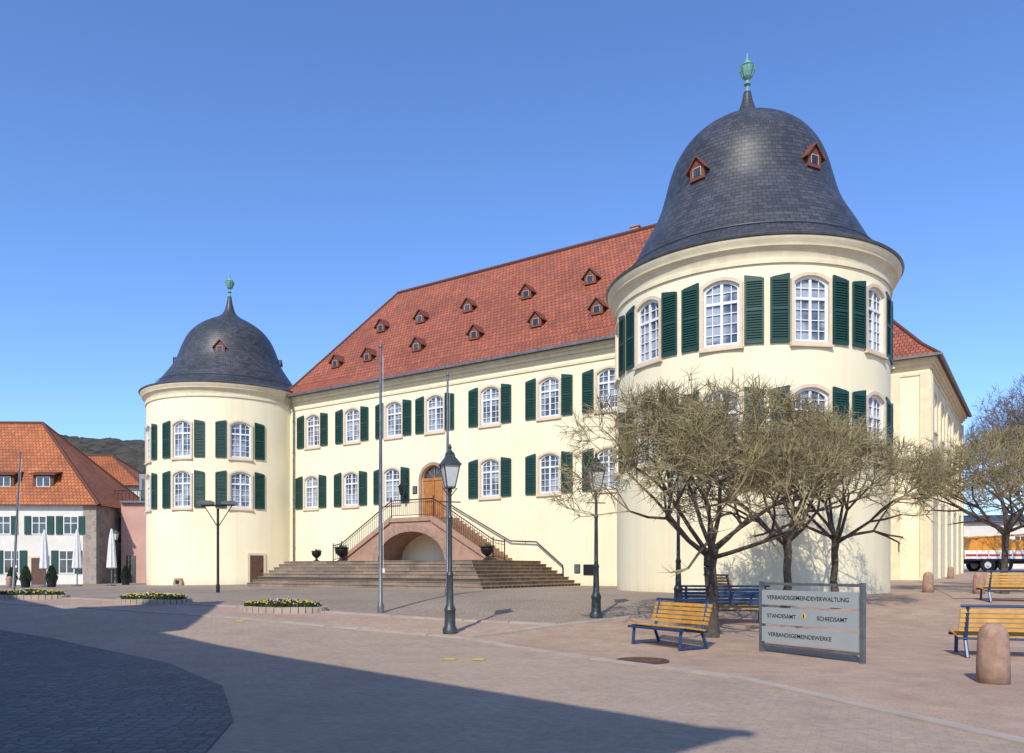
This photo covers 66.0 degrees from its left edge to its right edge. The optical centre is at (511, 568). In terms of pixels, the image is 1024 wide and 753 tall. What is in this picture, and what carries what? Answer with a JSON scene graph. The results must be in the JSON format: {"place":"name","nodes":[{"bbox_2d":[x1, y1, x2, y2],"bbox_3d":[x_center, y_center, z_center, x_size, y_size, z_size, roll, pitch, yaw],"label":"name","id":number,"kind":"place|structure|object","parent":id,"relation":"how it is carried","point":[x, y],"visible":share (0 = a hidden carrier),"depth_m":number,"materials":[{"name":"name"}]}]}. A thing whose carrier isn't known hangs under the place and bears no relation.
{"place":"outdoors","nodes":[
{"label":"outdoors","id":0,"kind":"place"},
{"bbox_2d":[60,434,145,473],"bbox_3d":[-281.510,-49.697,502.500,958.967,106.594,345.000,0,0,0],"label":"hill","id":1,"kind":"structure","parent":0,"point":[131,453],"depth_m":488.53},
{"bbox_2d":[0,630,232,752],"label":"cobbled street","id":2,"kind":"structure","parent":0,"point":[58,696],"depth_m":9.25,"materials":[{"name":"grey stone"}]},
{"bbox_2d":[0,599,543,636],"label":"pavement","id":3,"kind":"structure","parent":0,"point":[464,628],"depth_m":20.37,"materials":[{"name":"beige stone"}]},
{"bbox_2d":[439,444,461,633],"bbox_3d":[-1.410,-0.679,17.900,0.500,4.320,0.424,0,0,-20],"label":"street lamp","id":4,"kind":"object","parent":3,"relation":"on","point":[450,464],"visible":1,"depth_m":17.82,"materials":[{"name":"grey metal"}]},
{"bbox_2d":[0,583,758,623],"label":"plaza","id":5,"kind":"structure","parent":0,"point":[561,604],"depth_m":25.16,"materials":[{"name":"beige stone"}]},
{"bbox_2d":[6,576,11,587],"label":"stone bollard","id":6,"kind":"object","parent":5,"relation":"on","point":[8,581],"visible":0.81,"depth_m":46.86,"materials":[{"name":"stone"}]},
{"bbox_2d":[6,567,18,585],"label":"potted conifer","id":7,"kind":"object","parent":5,"relation":"on","point":[10,572],"visible":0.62,"depth_m":51.88,"materials":[{"name":"plant"}]},
{"bbox_2d":[11,451,21,589],"bbox_3d":[-22.619,-2.155,36.000,0.205,6.430,0.180,3,0,0],"label":"flagpole","id":8,"kind":"object","parent":5,"relation":"on","point":[13,586],"visible":0.92,"depth_m":35.97,"materials":[{"name":"grey metal"}]},
{"bbox_2d":[18,565,32,587],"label":"potted conifer","id":9,"kind":"object","parent":5,"relation":"on","point":[25,578],"visible":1,"depth_m":45.85,"materials":[{"name":"plant"}]},
{"bbox_2d":[0,588,69,599],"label":"flower bed","id":10,"kind":"object","parent":5,"relation":"on","point":[25,594],"visible":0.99,"depth_m":25.98,"materials":[{"name":"green plant"}]},
{"bbox_2d":[39,529,48,586],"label":"closed parasol","id":11,"kind":"object","parent":5,"relation":"on","point":[44,561],"visible":0.92,"depth_m":47.86,"materials":[{"name":"white fabric"}]},
{"bbox_2d":[44,565,57,586],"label":"potted conifer","id":12,"kind":"object","parent":5,"relation":"on","point":[51,578],"visible":1,"depth_m":46.03,"materials":[{"name":"plant"}]},
{"bbox_2d":[72,529,82,586],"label":"closed parasol","id":13,"kind":"object","parent":5,"relation":"on","point":[77,560],"visible":0.98,"depth_m":47.88,"materials":[{"name":"white fabric"}]},
{"bbox_2d":[106,529,116,585],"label":"closed parasol","id":14,"kind":"object","parent":5,"relation":"on","point":[111,559],"visible":0.94,"depth_m":47.88,"materials":[{"name":"white fabric"}]},
{"bbox_2d":[113,527,119,582],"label":"street lamp","id":15,"kind":"object","parent":5,"relation":"on","point":[116,536],"visible":0.8,"depth_m":59.93,"materials":[{"name":"grey metal"}]},
{"bbox_2d":[120,565,131,584],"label":"potted conifer","id":16,"kind":"object","parent":5,"relation":"on","point":[125,577],"visible":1,"depth_m":51.84,"materials":[{"name":"plant"}]},
{"bbox_2d":[116,591,191,604],"bbox_3d":[-11.000,0.951,24.200,2.546,0.500,1.240,0,0,14],"label":"flower bed","id":17,"kind":"object","parent":5,"relation":"on","point":[153,598],"visible":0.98,"depth_m":23.75,"materials":[{"name":"green plant"}]},
{"bbox_2d":[197,500,237,592],"bbox_3d":[-11.200,-0.829,30.000,1.400,3.500,0.560,0,0,-15],"label":"lamp mast","id":18,"kind":"object","parent":5,"relation":"on","point":[205,503],"visible":1,"depth_m":29.95,"materials":[{"name":"metal"}]},
{"bbox_2d":[239,598,327,613],"bbox_3d":[-6.400,1.069,22.000,2.647,0.506,1.340,0,0,14],"label":"flower bed","id":19,"kind":"object","parent":5,"relation":"on","point":[284,606],"visible":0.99,"depth_m":21.50,"materials":[{"name":"green plant"}]},
{"bbox_2d":[377,343,384,612],"bbox_3d":[-3.564,-2.453,21.400,0.182,7.330,0.182,0,0,-45],"label":"flagpole","id":20,"kind":"object","parent":5,"relation":"on","point":[380,606],"visible":0.98,"depth_m":21.36,"materials":[{"name":"grey metal"}]},
{"bbox_2d":[445,372,449,595],"bbox_3d":[-2.094,-2.757,25.700,0.182,7.330,0.182,0,0,-45],"label":"flagpole","id":21,"kind":"object","parent":5,"relation":"on","point":[447,418],"visible":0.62,"depth_m":25.66,"materials":[{"name":"grey metal"}]},
{"bbox_2d":[586,452,605,617],"bbox_3d":[2.190,-0.873,20.500,0.500,4.320,0.424,0,0,-10],"label":"street lamp","id":22,"kind":"object","parent":5,"relation":"on","point":[595,612],"visible":0.69,"depth_m":20.43,"materials":[{"name":"grey metal"}]},
{"bbox_2d":[669,460,684,606],"bbox_3d":[4.730,-1.030,22.400,0.500,4.320,0.424,0,0,-30],"label":"street lamp","id":23,"kind":"object","parent":5,"relation":"on","point":[677,591],"visible":0.3,"depth_m":22.34,"materials":[{"name":"grey metal"}]},
{"bbox_2d":[703,574,751,601],"bbox_3d":[6.212,0.638,22.593,0.852,0.968,1.600,0,0,-10],"label":"park bench","id":24,"kind":"object","parent":5,"relation":"on","point":[727,580],"visible":0.09,"depth_m":22.11,"materials":[{"name":"wood"}]},
{"bbox_2d":[0,604,1023,752],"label":"road","id":25,"kind":"structure","parent":0,"point":[293,688],"depth_m":9.56,"materials":[{"name":"beige stone"}]},
{"bbox_2d":[0,0,1023,514],"label":"sky","id":26,"kind":"structure","parent":0,"point":[333,159],"materials":[{"name":"blue"}]},
{"bbox_2d":[475,580,1023,737],"bbox_3d":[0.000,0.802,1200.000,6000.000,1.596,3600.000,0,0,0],"label":"ground","id":27,"kind":"structure","parent":0,"point":[915,664],"depth_m":14.62,"materials":[{"name":"beige stone"}]},
{"bbox_2d":[0,421,138,584],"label":"house","id":28,"kind":"structure","parent":27,"relation":"on","point":[67,489],"depth_m":58.73,"materials":[{"name":"stone"}]},
{"bbox_2d":[0,516,17,534],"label":"window","id":29,"kind":"structure","parent":28,"relation":"in","point":[7,523],"depth_m":58.23,"materials":[{"name":"white glass"}]},
{"bbox_2d":[0,550,26,573],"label":"window","id":30,"kind":"structure","parent":28,"relation":"in","point":[8,554],"depth_m":58.24,"materials":[{"name":"green glass"}]},
{"bbox_2d":[24,516,53,534],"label":"window","id":31,"kind":"structure","parent":28,"relation":"in","point":[39,523],"depth_m":58.30,"materials":[{"name":"green glass"}]},
{"bbox_2d":[29,556,48,584],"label":"door","id":32,"kind":"structure","parent":28,"relation":"in","point":[37,574],"depth_m":58.29,"materials":[{"name":"brown wood"}]},
{"bbox_2d":[51,550,81,573],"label":"window","id":33,"kind":"structure","parent":28,"relation":"in","point":[61,560],"depth_m":58.39,"materials":[{"name":"white glass"}]},
{"bbox_2d":[56,516,84,534],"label":"window","id":34,"kind":"structure","parent":28,"relation":"in","point":[65,525],"depth_m":58.39,"materials":[{"name":"green glass"}]},
{"bbox_2d":[85,454,142,495],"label":"house","id":35,"kind":"structure","parent":27,"relation":"on","point":[123,473],"depth_m":77.05,"materials":[{"name":"tile"}]},
{"bbox_2d":[114,474,145,582],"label":"modern building","id":36,"kind":"structure","parent":27,"relation":"on","point":[132,536],"depth_m":61.46,"materials":[{"name":"pink paint"}]},
{"bbox_2d":[119,518,135,581],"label":"window","id":37,"kind":"structure","parent":36,"relation":"in","point":[130,560],"depth_m":61.40,"materials":[{"name":"green glass"}]},
{"bbox_2d":[62,597,556,624],"bbox_3d":[-16.577,1.220,27.056,38.593,0.540,0.791,0,0,25],"label":"kerb row","id":38,"kind":"object","parent":27,"relation":"on","point":[440,618],"visible":0.16,"depth_m":20.73,"materials":[{"name":"stone"}]},
{"bbox_2d":[0,602,1023,744],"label":"kerb","id":39,"kind":"structure","parent":27,"relation":"on","point":[966,728],"depth_m":11.58,"materials":[{"name":"stone"}]},
{"bbox_2d":[138,53,971,593],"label":"castle building","id":40,"kind":"structure","parent":27,"relation":"on","point":[756,249],"depth_m":40.83,"materials":[{"name":"beige paint"}]},
{"bbox_2d":[144,424,156,464],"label":"window","id":41,"kind":"structure","parent":40,"relation":"in","point":[150,434],"depth_m":49.30,"materials":[{"name":"clear glass"}]},
{"bbox_2d":[144,473,156,512],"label":"window","id":42,"kind":"structure","parent":40,"relation":"in","point":[150,482],"depth_m":49.30,"materials":[{"name":"clear glass"}]},
{"bbox_2d":[162,419,204,459],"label":"window","id":43,"kind":"structure","parent":40,"relation":"in","point":[182,431],"depth_m":48.11,"materials":[{"name":"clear glass"}]},
{"bbox_2d":[162,469,204,509],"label":"window","id":44,"kind":"structure","parent":40,"relation":"in","point":[181,482],"depth_m":48.13,"materials":[{"name":"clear glass"}]},
{"bbox_2d":[215,420,264,460],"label":"window","id":45,"kind":"structure","parent":40,"relation":"in","point":[240,435],"depth_m":48.53,"materials":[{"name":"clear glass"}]},
{"bbox_2d":[215,470,264,510],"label":"window","id":46,"kind":"structure","parent":40,"relation":"in","point":[240,484],"depth_m":48.55,"materials":[{"name":"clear glass"}]},
{"bbox_2d":[247,553,265,582],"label":"cellar door","id":47,"kind":"structure","parent":40,"relation":"in","point":[256,562],"depth_m":48.87,"materials":[{"name":"brown wood"}]},
{"bbox_2d":[295,474,325,510],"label":"window","id":48,"kind":"structure","parent":40,"relation":"in","point":[315,485],"depth_m":50.00,"materials":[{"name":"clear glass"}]},
{"bbox_2d":[297,413,327,449],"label":"window","id":49,"kind":"structure","parent":40,"relation":"in","point":[317,425],"depth_m":49.86,"materials":[{"name":"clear glass"}]},
{"bbox_2d":[311,549,321,560],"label":"plant urn","id":50,"kind":"object","parent":40,"relation":"on","point":[316,553],"visible":0.98,"depth_m":43.91,"materials":[{"name":"metal"}]},
{"bbox_2d":[334,544,348,560],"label":"plant urn","id":51,"kind":"object","parent":40,"relation":"on","point":[341,551],"visible":0.97,"depth_m":44.98,"materials":[{"name":"metal"}]},
{"bbox_2d":[334,471,366,508],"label":"window","id":52,"kind":"structure","parent":40,"relation":"in","point":[355,483],"depth_m":47.98,"materials":[{"name":"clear glass"}]},
{"bbox_2d":[335,406,367,444],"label":"window","id":53,"kind":"structure","parent":40,"relation":"in","point":[356,418],"depth_m":47.96,"materials":[{"name":"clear glass"}]},
{"bbox_2d":[373,467,408,505],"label":"window","id":54,"kind":"structure","parent":40,"relation":"in","point":[394,476],"depth_m":46.11,"materials":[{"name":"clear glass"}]},
{"bbox_2d":[375,399,410,439],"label":"window","id":55,"kind":"structure","parent":40,"relation":"in","point":[398,412],"depth_m":46.00,"materials":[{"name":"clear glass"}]},
{"bbox_2d":[419,462,445,516],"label":"entrance door","id":56,"kind":"structure","parent":40,"relation":"in","point":[433,482],"depth_m":44.44,"materials":[{"name":"orange wood"}]},
{"bbox_2d":[415,393,453,434],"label":"window","id":57,"kind":"structure","parent":40,"relation":"in","point":[437,405],"depth_m":44.30,"materials":[{"name":"green glass"}]},
{"bbox_2d":[480,543,493,559],"bbox_3d":[-1.233,-0.846,38.965,0.720,0.893,0.720,0,0,0],"label":"plant urn","id":58,"kind":"object","parent":40,"relation":"on","point":[486,550],"visible":0.96,"depth_m":38.76,"materials":[{"name":"metal"}]},
{"bbox_2d":[468,384,510,428],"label":"window","id":59,"kind":"structure","parent":40,"relation":"in","point":[496,400],"depth_m":42.15,"materials":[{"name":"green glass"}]},
{"bbox_2d":[468,457,510,499],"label":"window","id":60,"kind":"structure","parent":40,"relation":"in","point":[496,473],"depth_m":42.15,"materials":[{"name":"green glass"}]},
{"bbox_2d":[525,374,572,420],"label":"window","id":61,"kind":"structure","parent":40,"relation":"in","point":[556,393],"depth_m":40.08,"materials":[{"name":"green glass"}]},
{"bbox_2d":[525,451,572,496],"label":"window","id":62,"kind":"structure","parent":40,"relation":"in","point":[549,477],"depth_m":40.21,"materials":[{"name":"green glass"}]},
{"bbox_2d":[582,365,616,413],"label":"window","id":63,"kind":"structure","parent":40,"relation":"in","point":[606,377],"depth_m":38.47,"materials":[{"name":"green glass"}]},
{"bbox_2d":[582,445,616,492],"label":"window","id":64,"kind":"structure","parent":40,"relation":"in","point":[602,456],"depth_m":38.36,"materials":[{"name":"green glass"}]},
{"bbox_2d":[614,315,624,387],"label":"window","id":65,"kind":"structure","parent":40,"relation":"in","point":[621,322],"depth_m":30.43,"materials":[{"name":"green glass"}]},
{"bbox_2d":[614,413,624,477],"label":"window","id":66,"kind":"structure","parent":40,"relation":"in","point":[622,414],"depth_m":30.47,"materials":[{"name":"green glass"}]},
{"bbox_2d":[626,398,675,470],"bbox_3d":[4.955,-4.870,28.508,0.280,2.480,2.756,0,0,-31],"label":"window","id":67,"kind":"structure","parent":40,"relation":"in","point":[641,466],"depth_m":28.93,"materials":[{"name":"green glass"}]},
{"bbox_2d":[626,291,676,370],"bbox_3d":[4.955,-8.570,28.508,0.280,2.480,2.756,0,0,-31],"label":"window","id":68,"kind":"structure","parent":40,"relation":"in","point":[658,316],"depth_m":28.46,"materials":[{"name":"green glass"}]},
{"bbox_2d":[681,275,763,353],"bbox_3d":[7.065,-8.570,26.567,2.756,2.480,0.280,0,0,26],"label":"window","id":69,"kind":"structure","parent":40,"relation":"in","point":[723,300],"depth_m":26.60,"materials":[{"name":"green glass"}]},
{"bbox_2d":[681,387,763,457],"bbox_3d":[7.065,-4.870,26.567,2.756,2.480,0.280,0,0,26],"label":"window","id":70,"kind":"structure","parent":40,"relation":"in","point":[741,393],"depth_m":26.23,"materials":[{"name":"green glass"}]},
{"bbox_2d":[770,272,848,347],"bbox_3d":[9.900,-8.570,26.091,2.756,2.480,0.280,0,0,-7],"label":"window","id":71,"kind":"structure","parent":40,"relation":"in","point":[798,307],"depth_m":26.12,"materials":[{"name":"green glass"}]},
{"bbox_2d":[770,384,848,455],"bbox_3d":[9.900,-4.870,26.091,2.756,2.480,0.280,0,0,-7],"label":"window","id":72,"kind":"structure","parent":40,"relation":"in","point":[840,396],"depth_m":26.14,"materials":[{"name":"green glass"}]},
{"bbox_2d":[852,281,890,359],"bbox_3d":[12.526,-8.570,27.227,2.756,2.480,0.280,0,0,-40],"label":"window","id":73,"kind":"structure","parent":40,"relation":"in","point":[866,300],"depth_m":27.23,"materials":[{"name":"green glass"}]},
{"bbox_2d":[852,390,890,461],"bbox_3d":[12.526,-4.870,27.227,2.756,2.480,0.280,0,0,-40],"label":"window","id":74,"kind":"structure","parent":40,"relation":"in","point":[863,403],"depth_m":27.25,"materials":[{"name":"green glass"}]},
{"bbox_2d":[891,404,892,443],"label":"window","id":75,"kind":"structure","parent":40,"relation":"in","point":[891,404],"depth_m":28.32,"materials":[{"name":"green glass"}]},
{"bbox_2d":[891,301,894,373],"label":"window","id":76,"kind":"structure","parent":40,"relation":"in","point":[892,368],"depth_m":28.55,"materials":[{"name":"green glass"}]},
{"bbox_2d":[934,392,938,435],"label":"window","id":77,"kind":"structure","parent":40,"relation":"in","point":[935,432],"depth_m":42.87,"materials":[{"name":"beige glass"}]},
{"bbox_2d":[942,404,943,443],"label":"window","id":78,"kind":"structure","parent":40,"relation":"in","point":[942,404],"depth_m":46.60,"materials":[{"name":"beige glass"}]},
{"bbox_2d":[468,610,680,637],"bbox_3d":[4.233,1.249,21.441,13.139,0.738,0.386,0,0,-38],"label":"kerb line","id":79,"kind":"object","parent":27,"relation":"on","point":[558,625],"visible":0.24,"depth_m":19.12,"materials":[{"name":"stone"}]},
{"bbox_2d":[615,657,668,663],"bbox_3d":[2.250,1.580,13.600,0.920,0.030,0.920,0,0,0],"label":"manhole cover","id":80,"kind":"object","parent":27,"relation":"on","point":[650,660],"visible":0.91,"depth_m":13.58,"materials":[{"name":"brown metal"}]},
{"bbox_2d":[628,598,713,650],"bbox_3d":[3.183,1.101,15.921,0.852,0.968,1.600,0,0,-32],"label":"park bench","id":81,"kind":"object","parent":27,"relation":"on","point":[655,627],"visible":0.98,"depth_m":15.88,"materials":[{"name":"yellow wood"}]},
{"bbox_2d":[541,366,874,637],"bbox_3d":[4.005,-1.332,17.414,6.833,5.892,6.407,0,0,-20],"label":"bare tree","id":82,"kind":"object","parent":27,"relation":"on","point":[697,423],"visible":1,"depth_m":16.30,"materials":[{"name":"brown plant"}]},
{"bbox_2d":[679,585,769,624],"bbox_3d":[5.245,0.883,19.561,2.100,0.968,0.852,0,0,8],"label":"park bench","id":83,"kind":"object","parent":27,"relation":"on","point":[749,605],"visible":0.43,"depth_m":19.24,"materials":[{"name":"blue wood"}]},
{"bbox_2d":[676,391,916,607],"bbox_3d":[7.284,-1.542,20.756,6.057,5.845,6.208,0,0,20],"label":"bare tree","id":84,"kind":"object","parent":27,"relation":"on","point":[786,540],"visible":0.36,"depth_m":20.08,"materials":[{"name":"brown plant"}]},
{"bbox_2d":[759,581,865,663],"bbox_3d":[5.333,0.970,14.168,0.107,1.460,2.228,0,0,-31],"label":"information sign","id":85,"kind":"object","parent":27,"relation":"on","point":[847,620],"visible":1,"depth_m":14.01,"materials":[{"name":"grey metal"}]},
{"bbox_2d":[729,418,954,608],"bbox_3d":[9.211,-1.619,22.453,6.084,5.728,5.936,0,0,-20],"label":"bare tree","id":86,"kind":"object","parent":27,"relation":"on","point":[836,538],"visible":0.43,"depth_m":21.50,"materials":[{"name":"brown plant"}]},
{"bbox_2d":[922,572,933,592],"bbox_3d":[14.900,0.522,28.200,0.374,0.820,0.374,0,0,0],"label":"stone bollard","id":87,"kind":"object","parent":27,"relation":"on","point":[928,583],"visible":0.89,"depth_m":28.06,"materials":[{"name":"stone"}]},
{"bbox_2d":[947,566,953,578],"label":"stone bollard","id":88,"kind":"object","parent":27,"relation":"on","point":[950,572],"visible":0.94,"depth_m":43.87,"materials":[{"name":"stone"}]},
{"bbox_2d":[902,420,1023,593],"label":"bare tree","id":89,"kind":"object","parent":27,"relation":"on","point":[1003,459],"visible":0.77,"depth_m":26.96,"materials":[{"name":"brown plant"}]},
{"bbox_2d":[973,572,984,593],"bbox_3d":[16.000,0.537,27.000,0.374,0.820,0.374,0,0,0],"label":"stone bollard","id":90,"kind":"object","parent":27,"relation":"on","point":[978,579],"visible":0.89,"depth_m":26.87,"materials":[{"name":"stone"}]},
{"bbox_2d":[948,604,1023,657],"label":"park bench","id":91,"kind":"object","parent":27,"relation":"on","point":[964,632],"visible":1,"depth_m":14.05,"materials":[{"name":"yellow wood"}]},
{"bbox_2d":[957,447,1023,546],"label":"bare tree","id":92,"kind":"object","parent":27,"relation":"on","point":[998,506],"visible":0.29,"depth_m":32.15,"materials":[{"name":"brown plant"}]},
{"bbox_2d":[976,623,1010,684],"bbox_3d":[6.750,1.229,11.050,0.427,0.936,0.427,0,0,0],"label":"stone bollard","id":93,"kind":"object","parent":27,"relation":"on","point":[993,662],"visible":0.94,"depth_m":10.89,"materials":[{"name":"stone"}]},
{"bbox_2d":[964,515,1023,568],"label":"house","id":94,"kind":"structure","parent":27,"relation":"on","point":[978,529],"depth_m":90.27,"materials":[{"name":"stone"}]},
{"bbox_2d":[964,400,1023,518],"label":"tall bare tree","id":95,"kind":"object","parent":27,"relation":"on","point":[970,438],"visible":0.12,"depth_m":72.58,"materials":[{"name":"brown plant"}]},
{"bbox_2d":[969,374,1023,488],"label":"tall bare tree","id":96,"kind":"object","parent":27,"relation":"on","point":[1015,414],"visible":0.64,"depth_m":55.03,"materials":[{"name":"brown plant"}]},
{"bbox_2d":[976,570,1023,601],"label":"park bench","id":97,"kind":"object","parent":27,"relation":"on","point":[1005,585],"visible":0.99,"depth_m":23.80,"materials":[{"name":"yellow wood"}]},
{"bbox_2d":[917,569,1023,597],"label":"path","id":98,"kind":"structure","parent":0,"point":[960,585],"depth_m":33.05,"materials":[{"name":"beige stone"}]},
{"bbox_2d":[964,534,1023,571],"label":"work truck","id":99,"kind":"object","parent":98,"relation":"on","point":[983,553],"visible":0.83,"depth_m":60.74,"materials":[{"name":"metal"}]}
]}

